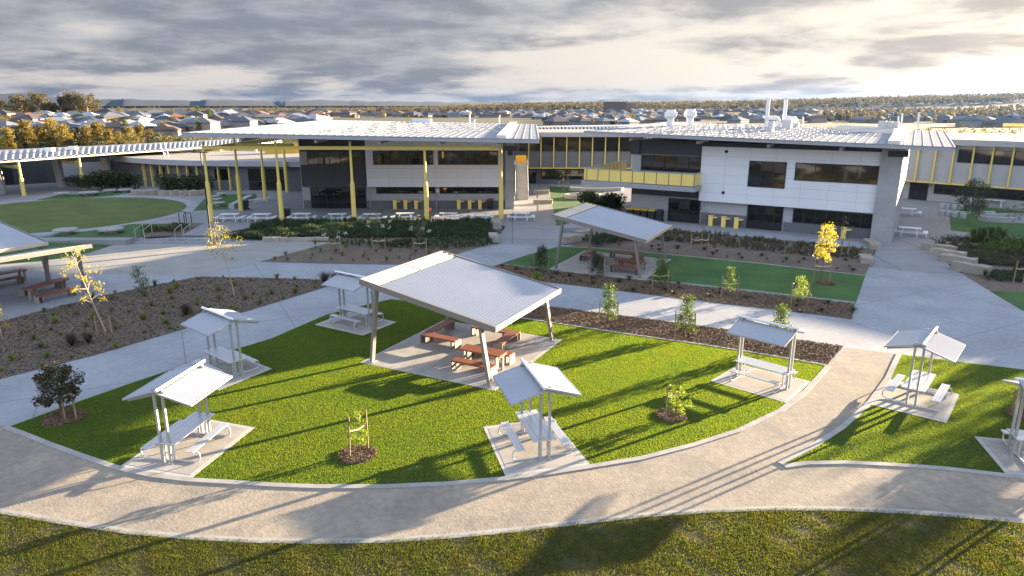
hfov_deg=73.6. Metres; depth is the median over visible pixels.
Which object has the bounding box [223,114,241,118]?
suburban house
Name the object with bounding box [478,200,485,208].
drinking fountain
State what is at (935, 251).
sandstone block
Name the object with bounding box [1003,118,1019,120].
suburban house
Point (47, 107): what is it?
gum tree
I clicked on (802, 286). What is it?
young tree
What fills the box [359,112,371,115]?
suburban house
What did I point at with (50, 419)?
ring chips
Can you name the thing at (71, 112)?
suburban house
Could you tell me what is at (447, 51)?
sky
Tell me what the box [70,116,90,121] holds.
suburban house
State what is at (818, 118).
suburban house
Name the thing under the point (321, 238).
sandstone block
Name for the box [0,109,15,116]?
suburban house
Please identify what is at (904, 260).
entry ramp
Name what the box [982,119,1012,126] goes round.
suburban house
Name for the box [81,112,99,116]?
suburban house
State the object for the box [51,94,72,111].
gum tree
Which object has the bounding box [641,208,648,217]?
wheelie bin
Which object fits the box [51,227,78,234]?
round seat
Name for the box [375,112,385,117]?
suburban house
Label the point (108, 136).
screen tree
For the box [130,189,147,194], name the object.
sandstone block
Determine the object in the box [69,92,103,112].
gum tree
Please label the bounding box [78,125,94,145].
screen tree
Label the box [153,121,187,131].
suburban house
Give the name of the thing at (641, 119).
suburban house
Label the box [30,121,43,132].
suburban house
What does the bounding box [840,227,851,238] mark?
drinking fountain
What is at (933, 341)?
picnic shelter
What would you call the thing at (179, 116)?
suburban house
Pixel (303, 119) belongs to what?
suburban house
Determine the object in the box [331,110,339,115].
suburban house
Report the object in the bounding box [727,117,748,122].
suburban house
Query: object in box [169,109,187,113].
suburban house
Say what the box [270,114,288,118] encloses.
suburban house
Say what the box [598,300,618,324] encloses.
stake frame
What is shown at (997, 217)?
seating wall
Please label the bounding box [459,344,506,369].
timber table
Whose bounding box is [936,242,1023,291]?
sloping bed
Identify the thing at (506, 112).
suburban house
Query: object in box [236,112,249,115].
suburban house
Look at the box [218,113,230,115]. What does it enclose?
suburban house
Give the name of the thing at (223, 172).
strip window
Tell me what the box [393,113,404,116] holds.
suburban house
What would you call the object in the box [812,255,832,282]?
stake frame
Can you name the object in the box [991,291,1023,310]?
shaded lawn
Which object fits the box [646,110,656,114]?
suburban house
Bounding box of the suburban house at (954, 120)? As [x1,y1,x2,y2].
[952,116,967,122]
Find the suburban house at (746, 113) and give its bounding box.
[739,111,752,117]
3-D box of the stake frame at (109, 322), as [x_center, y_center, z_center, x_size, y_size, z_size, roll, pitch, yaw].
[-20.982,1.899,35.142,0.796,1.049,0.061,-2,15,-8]
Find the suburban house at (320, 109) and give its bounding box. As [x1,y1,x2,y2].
[309,108,330,116]
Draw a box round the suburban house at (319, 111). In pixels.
[305,109,329,116]
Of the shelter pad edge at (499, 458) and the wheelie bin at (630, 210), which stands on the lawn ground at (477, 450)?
the shelter pad edge at (499, 458)
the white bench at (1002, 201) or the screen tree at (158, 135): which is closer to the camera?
the white bench at (1002, 201)
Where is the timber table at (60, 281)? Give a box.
[23,277,69,300]
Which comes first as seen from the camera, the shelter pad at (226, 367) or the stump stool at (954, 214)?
the shelter pad at (226, 367)
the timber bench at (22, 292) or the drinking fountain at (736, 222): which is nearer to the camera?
the timber bench at (22, 292)
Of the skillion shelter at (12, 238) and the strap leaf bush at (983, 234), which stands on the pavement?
the skillion shelter at (12, 238)
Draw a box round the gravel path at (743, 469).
[0,348,1023,538]
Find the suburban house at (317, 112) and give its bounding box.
[307,110,324,115]
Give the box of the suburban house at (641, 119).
[633,116,651,122]
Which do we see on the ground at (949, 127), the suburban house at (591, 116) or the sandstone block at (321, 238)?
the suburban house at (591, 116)
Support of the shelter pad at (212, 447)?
on the lawn ground at (477, 450)
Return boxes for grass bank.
[0,242,111,263]
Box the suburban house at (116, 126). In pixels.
[100,122,126,132]
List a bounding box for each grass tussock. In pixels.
[2,353,17,360]
[24,332,36,340]
[37,351,54,357]
[111,341,120,348]
[134,311,147,319]
[165,287,172,293]
[230,304,240,310]
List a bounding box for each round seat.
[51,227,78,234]
[52,192,70,196]
[79,191,98,195]
[97,226,123,233]
[102,189,116,192]
[117,188,132,192]
[212,201,225,205]
[216,192,225,196]
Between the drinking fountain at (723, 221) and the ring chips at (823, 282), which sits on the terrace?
the drinking fountain at (723, 221)
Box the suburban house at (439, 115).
[432,113,445,116]
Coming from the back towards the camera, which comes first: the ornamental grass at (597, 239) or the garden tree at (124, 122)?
the garden tree at (124, 122)
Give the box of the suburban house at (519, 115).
[512,113,525,117]
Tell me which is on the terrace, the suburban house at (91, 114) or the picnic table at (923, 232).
the picnic table at (923, 232)
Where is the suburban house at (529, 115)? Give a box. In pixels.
[525,112,538,117]
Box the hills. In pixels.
[0,93,486,105]
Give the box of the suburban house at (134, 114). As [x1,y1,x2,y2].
[125,113,150,118]
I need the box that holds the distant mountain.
[583,97,801,102]
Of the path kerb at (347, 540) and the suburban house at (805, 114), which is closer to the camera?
the path kerb at (347, 540)
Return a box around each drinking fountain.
[393,200,399,208]
[403,200,410,208]
[414,200,421,208]
[457,200,463,208]
[468,200,474,208]
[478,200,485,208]
[708,215,717,225]
[721,216,730,226]
[734,217,743,228]
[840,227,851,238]
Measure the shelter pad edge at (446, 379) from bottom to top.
0.054 m
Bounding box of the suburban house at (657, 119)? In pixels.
[652,116,666,122]
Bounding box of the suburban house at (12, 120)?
[8,119,34,122]
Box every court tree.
[560,171,565,199]
[950,177,997,224]
[1004,204,1023,230]
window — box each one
[155,167,228,179]
[307,152,362,164]
[373,151,432,164]
[376,187,434,193]
[438,151,497,164]
[440,187,498,193]
[519,143,527,150]
[529,138,540,150]
[541,138,553,150]
[541,170,583,178]
[554,138,565,150]
[567,138,578,150]
[580,138,591,150]
[593,138,604,150]
[606,138,618,150]
[619,138,630,150]
[641,154,701,172]
[747,161,786,188]
[792,208,872,228]
[794,162,879,184]
[933,184,1023,200]
[957,149,972,162]
[973,150,992,163]
[993,150,1012,164]
[1013,151,1023,165]
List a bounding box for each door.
[529,170,535,183]
[908,182,928,200]
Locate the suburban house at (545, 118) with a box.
[541,115,557,120]
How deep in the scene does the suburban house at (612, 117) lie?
611.66 m
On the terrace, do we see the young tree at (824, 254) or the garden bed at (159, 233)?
the garden bed at (159, 233)
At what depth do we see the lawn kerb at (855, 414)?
25.63 m
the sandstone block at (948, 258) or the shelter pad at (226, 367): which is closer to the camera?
the shelter pad at (226, 367)
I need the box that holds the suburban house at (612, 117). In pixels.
[600,115,620,119]
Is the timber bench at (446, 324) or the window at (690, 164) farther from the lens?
the window at (690, 164)
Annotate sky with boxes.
[0,0,1023,103]
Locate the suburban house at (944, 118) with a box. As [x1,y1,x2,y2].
[936,114,951,122]
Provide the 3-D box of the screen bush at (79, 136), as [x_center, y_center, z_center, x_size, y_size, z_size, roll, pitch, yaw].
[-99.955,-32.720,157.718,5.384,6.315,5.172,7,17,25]
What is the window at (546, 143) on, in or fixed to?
in the school building at (553, 154)
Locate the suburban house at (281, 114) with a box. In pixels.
[274,112,288,116]
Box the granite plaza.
[0,241,326,275]
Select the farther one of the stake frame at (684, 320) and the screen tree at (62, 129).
the screen tree at (62, 129)
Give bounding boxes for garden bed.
[0,277,326,378]
[142,223,202,237]
[496,265,854,318]
[522,307,842,364]
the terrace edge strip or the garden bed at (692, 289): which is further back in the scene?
the terrace edge strip
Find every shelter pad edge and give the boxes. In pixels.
[121,419,254,477]
[174,356,271,389]
[315,312,395,335]
[360,320,561,390]
[483,419,589,475]
[550,251,670,280]
[711,365,810,402]
[872,379,958,422]
[974,436,1023,474]
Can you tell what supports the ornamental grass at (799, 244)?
on the sloping bed at (755, 256)
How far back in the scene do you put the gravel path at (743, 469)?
20.91 m
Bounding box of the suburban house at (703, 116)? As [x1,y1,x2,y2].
[697,114,711,118]
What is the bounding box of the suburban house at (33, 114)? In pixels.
[25,112,42,115]
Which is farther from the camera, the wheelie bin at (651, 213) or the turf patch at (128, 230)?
the wheelie bin at (651, 213)
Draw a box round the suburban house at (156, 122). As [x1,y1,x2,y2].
[151,120,170,124]
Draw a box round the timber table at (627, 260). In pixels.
[613,257,644,271]
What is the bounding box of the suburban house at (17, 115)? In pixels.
[3,113,25,117]
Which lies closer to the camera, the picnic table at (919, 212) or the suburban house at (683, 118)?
the picnic table at (919, 212)
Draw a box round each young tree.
[0,304,11,338]
[31,361,84,416]
[60,247,107,331]
[129,265,150,296]
[203,222,243,294]
[320,214,346,250]
[347,411,367,450]
[364,205,390,246]
[408,210,430,249]
[531,242,551,270]
[531,271,541,281]
[587,252,606,275]
[600,283,620,322]
[650,256,672,286]
[665,379,691,415]
[672,294,699,335]
[699,206,706,250]
[723,266,737,295]
[767,302,791,347]
[789,275,811,302]
[814,222,838,281]
[835,216,849,255]
[1007,386,1023,408]
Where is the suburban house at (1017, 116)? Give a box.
[1006,113,1020,118]
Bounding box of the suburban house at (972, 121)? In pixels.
[955,116,982,126]
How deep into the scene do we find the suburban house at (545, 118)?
602.09 m
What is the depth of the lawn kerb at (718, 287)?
43.50 m
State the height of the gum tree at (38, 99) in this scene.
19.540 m
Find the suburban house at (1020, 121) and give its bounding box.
[1009,119,1023,123]
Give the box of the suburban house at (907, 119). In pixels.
[893,114,913,122]
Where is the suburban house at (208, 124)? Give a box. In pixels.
[185,117,219,131]
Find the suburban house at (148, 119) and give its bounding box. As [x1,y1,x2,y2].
[134,117,155,122]
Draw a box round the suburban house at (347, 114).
[340,110,359,117]
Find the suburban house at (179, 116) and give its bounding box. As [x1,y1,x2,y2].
[167,113,185,118]
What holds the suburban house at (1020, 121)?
on the ground at (949, 127)
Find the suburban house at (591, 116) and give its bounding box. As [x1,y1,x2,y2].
[584,115,599,118]
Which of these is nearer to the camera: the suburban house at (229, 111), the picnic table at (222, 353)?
the picnic table at (222, 353)
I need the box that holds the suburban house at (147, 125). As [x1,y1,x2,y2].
[121,121,156,132]
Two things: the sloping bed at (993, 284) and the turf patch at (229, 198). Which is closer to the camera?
the sloping bed at (993, 284)
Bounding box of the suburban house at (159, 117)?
[153,116,168,119]
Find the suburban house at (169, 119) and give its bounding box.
[152,117,181,121]
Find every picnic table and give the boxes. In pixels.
[140,412,230,461]
[192,346,258,375]
[214,213,246,221]
[246,213,277,221]
[286,213,317,219]
[322,213,351,219]
[329,304,383,329]
[357,213,386,219]
[390,212,418,218]
[434,212,462,219]
[466,212,493,217]
[498,409,573,460]
[507,212,534,220]
[729,356,797,393]
[882,370,952,411]
[895,226,927,237]
[901,207,921,216]
[1001,429,1023,462]
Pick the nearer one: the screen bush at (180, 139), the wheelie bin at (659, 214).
the wheelie bin at (659, 214)
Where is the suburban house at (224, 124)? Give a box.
[218,120,230,128]
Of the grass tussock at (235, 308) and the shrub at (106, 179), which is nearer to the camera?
the grass tussock at (235, 308)
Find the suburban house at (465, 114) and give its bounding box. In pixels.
[459,112,473,116]
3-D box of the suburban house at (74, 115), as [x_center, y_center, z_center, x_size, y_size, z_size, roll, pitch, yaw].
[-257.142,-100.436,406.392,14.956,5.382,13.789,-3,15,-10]
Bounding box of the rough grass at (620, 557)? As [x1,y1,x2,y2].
[0,506,1023,575]
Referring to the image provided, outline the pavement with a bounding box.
[0,229,1023,425]
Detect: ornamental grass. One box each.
[231,214,495,238]
[335,229,492,248]
[582,231,630,245]
[656,228,863,258]
[944,236,1023,265]
[983,266,1023,281]
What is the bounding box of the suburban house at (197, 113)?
[185,111,207,117]
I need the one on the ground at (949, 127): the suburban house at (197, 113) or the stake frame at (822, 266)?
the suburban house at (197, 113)
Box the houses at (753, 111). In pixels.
[327,108,948,113]
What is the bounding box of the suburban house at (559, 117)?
[546,116,569,120]
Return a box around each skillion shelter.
[0,221,51,279]
[0,244,92,294]
[359,250,560,387]
[551,202,671,278]
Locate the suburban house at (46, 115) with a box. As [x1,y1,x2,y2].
[38,113,57,117]
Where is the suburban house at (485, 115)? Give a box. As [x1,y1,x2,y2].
[479,112,494,117]
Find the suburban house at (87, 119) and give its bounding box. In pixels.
[77,117,109,121]
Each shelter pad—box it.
[127,422,247,474]
[184,356,266,387]
[320,313,391,333]
[364,323,558,388]
[488,421,584,472]
[551,252,669,279]
[716,366,805,400]
[874,382,954,419]
[981,439,1023,472]
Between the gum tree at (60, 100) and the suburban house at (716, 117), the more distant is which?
the suburban house at (716, 117)
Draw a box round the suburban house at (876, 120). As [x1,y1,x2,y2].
[869,117,891,122]
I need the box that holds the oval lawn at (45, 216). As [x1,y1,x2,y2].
[0,197,185,232]
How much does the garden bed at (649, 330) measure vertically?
0.001 m
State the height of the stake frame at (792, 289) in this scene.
1.357 m
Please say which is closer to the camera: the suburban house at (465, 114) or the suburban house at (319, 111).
the suburban house at (319, 111)
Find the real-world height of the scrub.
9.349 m
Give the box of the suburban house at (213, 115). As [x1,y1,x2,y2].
[203,112,219,118]
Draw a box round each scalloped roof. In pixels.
[537,124,651,138]
[947,133,1023,136]
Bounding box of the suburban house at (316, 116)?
[306,114,331,119]
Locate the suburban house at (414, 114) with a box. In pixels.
[406,111,422,117]
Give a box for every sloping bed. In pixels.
[225,224,489,264]
[571,230,874,274]
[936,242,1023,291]
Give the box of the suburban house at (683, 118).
[678,116,701,120]
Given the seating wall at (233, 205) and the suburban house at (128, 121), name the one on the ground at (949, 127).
the suburban house at (128, 121)
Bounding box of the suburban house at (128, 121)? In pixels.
[118,119,135,123]
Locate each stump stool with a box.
[938,203,944,207]
[939,210,944,215]
[945,203,950,208]
[945,211,951,216]
[950,204,956,208]
[951,212,957,217]
[959,213,966,218]
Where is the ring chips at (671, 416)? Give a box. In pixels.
[655,407,687,422]
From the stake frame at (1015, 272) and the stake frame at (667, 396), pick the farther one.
the stake frame at (1015, 272)
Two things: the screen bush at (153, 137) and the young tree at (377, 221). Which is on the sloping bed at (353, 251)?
the young tree at (377, 221)
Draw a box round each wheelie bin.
[242,199,249,209]
[284,208,290,218]
[487,198,492,208]
[626,207,634,213]
[633,208,641,215]
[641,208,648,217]
[648,209,656,219]
[656,209,663,220]
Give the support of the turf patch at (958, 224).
on the terrace
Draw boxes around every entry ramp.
[495,226,559,244]
[868,248,966,276]
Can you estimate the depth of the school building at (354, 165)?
72.38 m
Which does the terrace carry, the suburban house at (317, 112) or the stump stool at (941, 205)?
the stump stool at (941, 205)
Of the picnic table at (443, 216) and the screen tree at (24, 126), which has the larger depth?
the screen tree at (24, 126)
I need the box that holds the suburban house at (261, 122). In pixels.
[253,118,266,125]
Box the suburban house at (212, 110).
[202,109,217,112]
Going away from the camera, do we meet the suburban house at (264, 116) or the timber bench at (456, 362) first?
the timber bench at (456, 362)
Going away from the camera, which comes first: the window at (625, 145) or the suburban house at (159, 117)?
the window at (625, 145)
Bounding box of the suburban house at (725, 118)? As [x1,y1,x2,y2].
[719,115,734,120]
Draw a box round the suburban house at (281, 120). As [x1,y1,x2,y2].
[266,117,294,124]
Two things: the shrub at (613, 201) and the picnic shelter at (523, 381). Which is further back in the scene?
the shrub at (613, 201)
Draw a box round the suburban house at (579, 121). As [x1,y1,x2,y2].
[570,118,593,124]
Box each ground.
[0,99,1023,150]
[12,299,822,483]
[785,354,1023,472]
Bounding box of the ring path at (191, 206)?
[0,196,198,234]
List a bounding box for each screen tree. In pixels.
[0,126,17,149]
[12,120,39,148]
[32,123,51,147]
[43,117,67,146]
[55,124,77,146]
[66,128,81,143]
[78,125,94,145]
[86,120,110,145]
[101,128,115,144]
[113,131,125,142]
[123,125,135,143]
[134,123,146,142]
[143,129,155,142]
[155,132,163,142]
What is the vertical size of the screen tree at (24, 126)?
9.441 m
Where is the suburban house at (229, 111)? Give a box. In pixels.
[215,110,237,113]
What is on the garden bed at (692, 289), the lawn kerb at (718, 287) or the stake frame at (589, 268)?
the stake frame at (589, 268)
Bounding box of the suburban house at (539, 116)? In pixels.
[530,114,548,118]
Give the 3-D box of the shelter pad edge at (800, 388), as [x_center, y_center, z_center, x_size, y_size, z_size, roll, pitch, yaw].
[10.550,4.008,29.145,3.310,0.054,2.848,12,19,38]
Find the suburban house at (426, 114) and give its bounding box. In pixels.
[421,112,433,116]
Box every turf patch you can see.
[38,191,130,199]
[45,224,164,236]
[194,194,256,210]
[549,187,602,224]
[946,202,1023,212]
[950,211,1023,237]
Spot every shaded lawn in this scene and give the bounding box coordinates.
[503,246,864,302]
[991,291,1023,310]
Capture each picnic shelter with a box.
[122,359,232,463]
[180,307,260,377]
[321,270,372,326]
[492,358,581,461]
[726,314,808,389]
[884,326,965,408]
[1002,377,1023,457]
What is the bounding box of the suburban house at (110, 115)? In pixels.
[95,112,126,120]
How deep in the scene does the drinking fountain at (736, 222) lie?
62.08 m
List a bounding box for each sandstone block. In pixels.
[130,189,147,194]
[138,189,155,194]
[146,189,164,194]
[158,190,171,195]
[169,190,185,195]
[178,189,194,195]
[188,189,204,195]
[262,236,280,240]
[278,237,295,240]
[294,237,311,241]
[310,237,328,240]
[488,232,498,242]
[490,218,501,228]
[533,189,548,193]
[533,198,552,203]
[561,233,584,243]
[574,229,596,236]
[858,253,873,265]
[863,238,881,250]
[920,242,957,250]
[929,247,967,256]
[938,253,978,263]
[950,260,992,275]
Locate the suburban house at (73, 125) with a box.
[41,121,80,132]
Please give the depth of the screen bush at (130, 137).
155.19 m
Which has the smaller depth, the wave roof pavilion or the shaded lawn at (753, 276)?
the shaded lawn at (753, 276)
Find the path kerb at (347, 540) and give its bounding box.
[0,506,1023,543]
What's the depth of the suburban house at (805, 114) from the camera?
757.89 m
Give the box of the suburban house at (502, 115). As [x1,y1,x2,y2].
[495,113,507,116]
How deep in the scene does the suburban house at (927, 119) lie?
617.91 m
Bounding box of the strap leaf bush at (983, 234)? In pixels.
[959,222,1017,245]
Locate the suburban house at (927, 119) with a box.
[913,115,932,120]
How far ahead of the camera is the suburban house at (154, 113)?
455.11 m
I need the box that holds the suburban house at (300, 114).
[287,113,306,116]
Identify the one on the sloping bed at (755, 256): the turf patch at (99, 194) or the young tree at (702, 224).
the young tree at (702, 224)
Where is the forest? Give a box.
[3,92,1023,121]
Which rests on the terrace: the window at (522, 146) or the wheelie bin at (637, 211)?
the wheelie bin at (637, 211)
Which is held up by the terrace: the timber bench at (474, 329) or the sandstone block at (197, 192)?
the sandstone block at (197, 192)
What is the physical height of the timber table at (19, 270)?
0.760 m
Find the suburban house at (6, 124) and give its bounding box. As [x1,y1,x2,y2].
[0,121,19,132]
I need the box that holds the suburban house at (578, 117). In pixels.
[569,116,588,120]
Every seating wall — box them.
[228,195,252,208]
[564,193,604,198]
[569,185,623,191]
[977,213,1023,222]
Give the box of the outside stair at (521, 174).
[514,155,527,199]
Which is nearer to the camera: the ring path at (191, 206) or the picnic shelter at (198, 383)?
the picnic shelter at (198, 383)
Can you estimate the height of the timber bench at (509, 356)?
0.460 m
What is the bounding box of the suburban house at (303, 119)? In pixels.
[292,116,317,121]
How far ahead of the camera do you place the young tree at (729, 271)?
41.69 m
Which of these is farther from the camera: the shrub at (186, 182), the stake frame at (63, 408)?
the shrub at (186, 182)
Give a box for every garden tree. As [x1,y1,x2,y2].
[120,119,128,130]
[195,120,201,130]
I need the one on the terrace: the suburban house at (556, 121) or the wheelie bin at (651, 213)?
the wheelie bin at (651, 213)
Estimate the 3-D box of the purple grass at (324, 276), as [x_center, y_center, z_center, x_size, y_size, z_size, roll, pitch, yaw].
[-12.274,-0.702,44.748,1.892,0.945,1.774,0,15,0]
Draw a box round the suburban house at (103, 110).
[94,108,118,113]
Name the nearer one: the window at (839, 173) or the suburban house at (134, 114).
the window at (839, 173)
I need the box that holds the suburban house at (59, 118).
[50,117,66,120]
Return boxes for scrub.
[187,124,1020,150]
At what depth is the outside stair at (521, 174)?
83.23 m
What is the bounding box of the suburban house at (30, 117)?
[12,114,45,120]
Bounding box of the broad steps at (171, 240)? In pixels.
[133,237,216,243]
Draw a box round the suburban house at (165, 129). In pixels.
[149,124,181,135]
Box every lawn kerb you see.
[3,365,830,488]
[359,298,825,365]
[554,269,855,302]
[563,246,864,275]
[776,353,901,464]
[782,460,1023,479]
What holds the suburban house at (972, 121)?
on the ground at (949, 127)
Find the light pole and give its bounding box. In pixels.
[191,152,214,244]
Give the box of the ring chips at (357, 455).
[338,443,376,462]
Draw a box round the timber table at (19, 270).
[0,268,26,279]
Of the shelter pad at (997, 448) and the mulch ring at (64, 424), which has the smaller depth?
the shelter pad at (997, 448)
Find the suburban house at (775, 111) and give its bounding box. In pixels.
[769,109,779,114]
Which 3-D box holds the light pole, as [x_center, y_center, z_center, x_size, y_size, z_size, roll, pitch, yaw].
[-25.109,-7.274,56.169,1.300,7.655,0.350,0,15,0]
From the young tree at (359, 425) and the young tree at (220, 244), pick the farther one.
the young tree at (220, 244)
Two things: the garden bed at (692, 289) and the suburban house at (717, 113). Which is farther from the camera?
the suburban house at (717, 113)
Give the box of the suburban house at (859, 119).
[849,116,868,122]
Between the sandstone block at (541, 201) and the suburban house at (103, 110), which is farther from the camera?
the suburban house at (103, 110)
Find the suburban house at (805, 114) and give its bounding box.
[801,113,811,116]
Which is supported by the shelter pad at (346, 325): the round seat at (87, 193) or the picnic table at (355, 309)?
the picnic table at (355, 309)
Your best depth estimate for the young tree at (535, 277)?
44.87 m
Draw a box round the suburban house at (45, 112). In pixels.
[33,111,54,113]
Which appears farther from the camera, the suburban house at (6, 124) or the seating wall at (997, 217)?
the suburban house at (6, 124)
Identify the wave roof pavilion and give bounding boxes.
[0,138,298,195]
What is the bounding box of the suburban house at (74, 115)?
[69,114,86,117]
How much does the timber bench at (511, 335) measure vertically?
0.460 m
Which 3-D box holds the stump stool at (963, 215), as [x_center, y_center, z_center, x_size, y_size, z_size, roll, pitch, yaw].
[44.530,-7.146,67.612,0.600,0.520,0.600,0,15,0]
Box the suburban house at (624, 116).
[619,115,635,118]
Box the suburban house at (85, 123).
[76,121,110,133]
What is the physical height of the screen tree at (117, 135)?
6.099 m
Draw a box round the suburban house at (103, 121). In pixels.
[79,119,109,123]
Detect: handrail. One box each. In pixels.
[134,224,152,241]
[174,224,190,241]
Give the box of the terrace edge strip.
[574,221,868,247]
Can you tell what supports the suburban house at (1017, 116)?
on the ground at (949, 127)
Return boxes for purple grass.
[57,332,80,345]
[78,332,98,342]
[170,302,196,314]
[310,270,331,282]
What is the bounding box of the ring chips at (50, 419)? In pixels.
[41,408,86,425]
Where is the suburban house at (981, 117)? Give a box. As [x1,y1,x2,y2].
[976,116,995,119]
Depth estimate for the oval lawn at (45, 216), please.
71.02 m
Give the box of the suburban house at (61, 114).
[53,112,70,116]
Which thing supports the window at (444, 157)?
in the school building at (354, 165)
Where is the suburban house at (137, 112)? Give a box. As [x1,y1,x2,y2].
[125,111,150,116]
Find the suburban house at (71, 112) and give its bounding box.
[65,111,80,114]
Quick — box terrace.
[0,182,1022,252]
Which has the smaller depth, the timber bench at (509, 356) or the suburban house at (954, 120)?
the timber bench at (509, 356)
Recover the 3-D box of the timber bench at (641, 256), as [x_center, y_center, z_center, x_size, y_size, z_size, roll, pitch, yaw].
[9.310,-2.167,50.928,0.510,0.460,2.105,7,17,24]
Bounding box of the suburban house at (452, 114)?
[446,111,461,117]
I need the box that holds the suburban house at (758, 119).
[749,116,764,122]
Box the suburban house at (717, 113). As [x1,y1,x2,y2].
[712,112,725,115]
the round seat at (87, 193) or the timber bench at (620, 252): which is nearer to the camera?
the timber bench at (620, 252)
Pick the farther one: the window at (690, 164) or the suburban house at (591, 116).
the suburban house at (591, 116)
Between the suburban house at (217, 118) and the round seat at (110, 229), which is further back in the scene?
the suburban house at (217, 118)
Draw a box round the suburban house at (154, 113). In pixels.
[143,110,168,117]
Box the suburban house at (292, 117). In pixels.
[287,115,300,120]
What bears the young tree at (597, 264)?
on the garden bed at (692, 289)
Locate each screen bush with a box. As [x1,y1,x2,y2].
[6,130,32,148]
[34,141,52,147]
[62,138,83,146]
[75,133,88,145]
[89,140,105,145]
[120,130,141,143]
[144,135,162,142]
[160,134,177,141]
[171,137,190,149]
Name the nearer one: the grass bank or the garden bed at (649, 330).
the garden bed at (649, 330)
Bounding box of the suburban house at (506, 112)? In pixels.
[499,110,510,115]
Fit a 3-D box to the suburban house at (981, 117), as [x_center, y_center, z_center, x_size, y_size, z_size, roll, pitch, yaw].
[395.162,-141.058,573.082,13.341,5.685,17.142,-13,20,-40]
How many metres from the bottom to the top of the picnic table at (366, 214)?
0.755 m
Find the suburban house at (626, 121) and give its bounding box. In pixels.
[615,118,639,124]
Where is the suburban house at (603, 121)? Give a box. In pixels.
[594,117,615,124]
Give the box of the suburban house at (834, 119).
[826,113,838,120]
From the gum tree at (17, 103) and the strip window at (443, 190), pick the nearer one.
the strip window at (443, 190)
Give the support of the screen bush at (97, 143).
on the ground at (949, 127)
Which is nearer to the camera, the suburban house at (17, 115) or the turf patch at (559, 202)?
the turf patch at (559, 202)
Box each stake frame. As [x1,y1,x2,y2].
[60,393,77,418]
[93,315,112,332]
[348,410,368,456]
[413,238,426,252]
[589,259,604,277]
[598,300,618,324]
[652,269,668,288]
[665,378,680,419]
[674,311,695,335]
[690,233,709,251]
[720,275,739,296]
[790,283,810,303]
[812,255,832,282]
[829,238,850,256]
[1010,390,1017,416]
[1012,260,1023,283]
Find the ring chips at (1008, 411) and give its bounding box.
[1005,407,1023,420]
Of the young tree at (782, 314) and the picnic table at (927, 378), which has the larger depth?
the young tree at (782, 314)
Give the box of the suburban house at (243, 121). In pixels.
[230,116,258,127]
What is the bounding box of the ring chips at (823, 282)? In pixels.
[816,280,835,284]
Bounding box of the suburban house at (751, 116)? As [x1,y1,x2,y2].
[745,114,758,118]
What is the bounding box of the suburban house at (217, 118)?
[211,116,230,121]
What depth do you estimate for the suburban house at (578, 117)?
563.69 m
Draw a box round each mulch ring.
[42,409,86,426]
[340,447,376,463]
[655,411,686,422]
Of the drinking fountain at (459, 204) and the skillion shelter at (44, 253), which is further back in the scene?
the drinking fountain at (459, 204)
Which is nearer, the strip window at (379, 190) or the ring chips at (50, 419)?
the ring chips at (50, 419)
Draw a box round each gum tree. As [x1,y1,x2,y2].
[0,94,34,112]
[0,99,9,110]
[23,91,53,112]
[41,102,55,111]
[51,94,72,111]
[58,90,86,112]
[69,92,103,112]
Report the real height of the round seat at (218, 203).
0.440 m
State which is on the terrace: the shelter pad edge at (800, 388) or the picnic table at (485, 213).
the picnic table at (485, 213)
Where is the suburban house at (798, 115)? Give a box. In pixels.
[789,112,801,118]
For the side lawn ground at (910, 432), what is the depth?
24.83 m
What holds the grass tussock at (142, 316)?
on the garden bed at (99, 335)
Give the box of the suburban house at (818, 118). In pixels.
[807,114,827,122]
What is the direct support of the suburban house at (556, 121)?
on the ground at (949, 127)
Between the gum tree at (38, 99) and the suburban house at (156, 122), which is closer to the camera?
the suburban house at (156, 122)
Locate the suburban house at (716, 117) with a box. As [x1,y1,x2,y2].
[710,114,723,119]
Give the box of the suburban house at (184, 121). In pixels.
[177,119,193,124]
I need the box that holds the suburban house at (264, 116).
[252,113,273,120]
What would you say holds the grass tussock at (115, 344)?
on the garden bed at (99, 335)
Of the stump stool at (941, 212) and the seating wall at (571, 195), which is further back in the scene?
the seating wall at (571, 195)
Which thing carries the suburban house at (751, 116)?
on the ground at (949, 127)
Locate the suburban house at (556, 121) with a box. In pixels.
[542,117,570,124]
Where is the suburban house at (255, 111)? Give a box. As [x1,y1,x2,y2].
[249,110,268,113]
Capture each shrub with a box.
[62,169,145,188]
[140,221,193,231]
[152,173,215,190]
[577,190,626,210]
[931,234,980,242]
[975,234,1023,252]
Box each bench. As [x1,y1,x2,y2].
[0,275,24,283]
[18,283,63,296]
[33,287,77,303]
[249,197,269,203]
[420,332,460,349]
[425,319,454,340]
[450,357,496,377]
[471,326,509,335]
[471,345,514,364]
[493,330,520,349]
[579,254,607,263]
[581,248,595,259]
[609,250,634,257]
[609,264,640,274]
[617,261,647,269]
[630,253,643,264]
[970,198,1004,207]
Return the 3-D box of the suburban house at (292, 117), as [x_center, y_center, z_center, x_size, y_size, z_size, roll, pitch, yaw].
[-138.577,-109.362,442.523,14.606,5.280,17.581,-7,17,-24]
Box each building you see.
[109,150,301,190]
[181,112,539,221]
[514,129,647,183]
[581,99,955,242]
[603,102,635,111]
[903,123,1023,208]

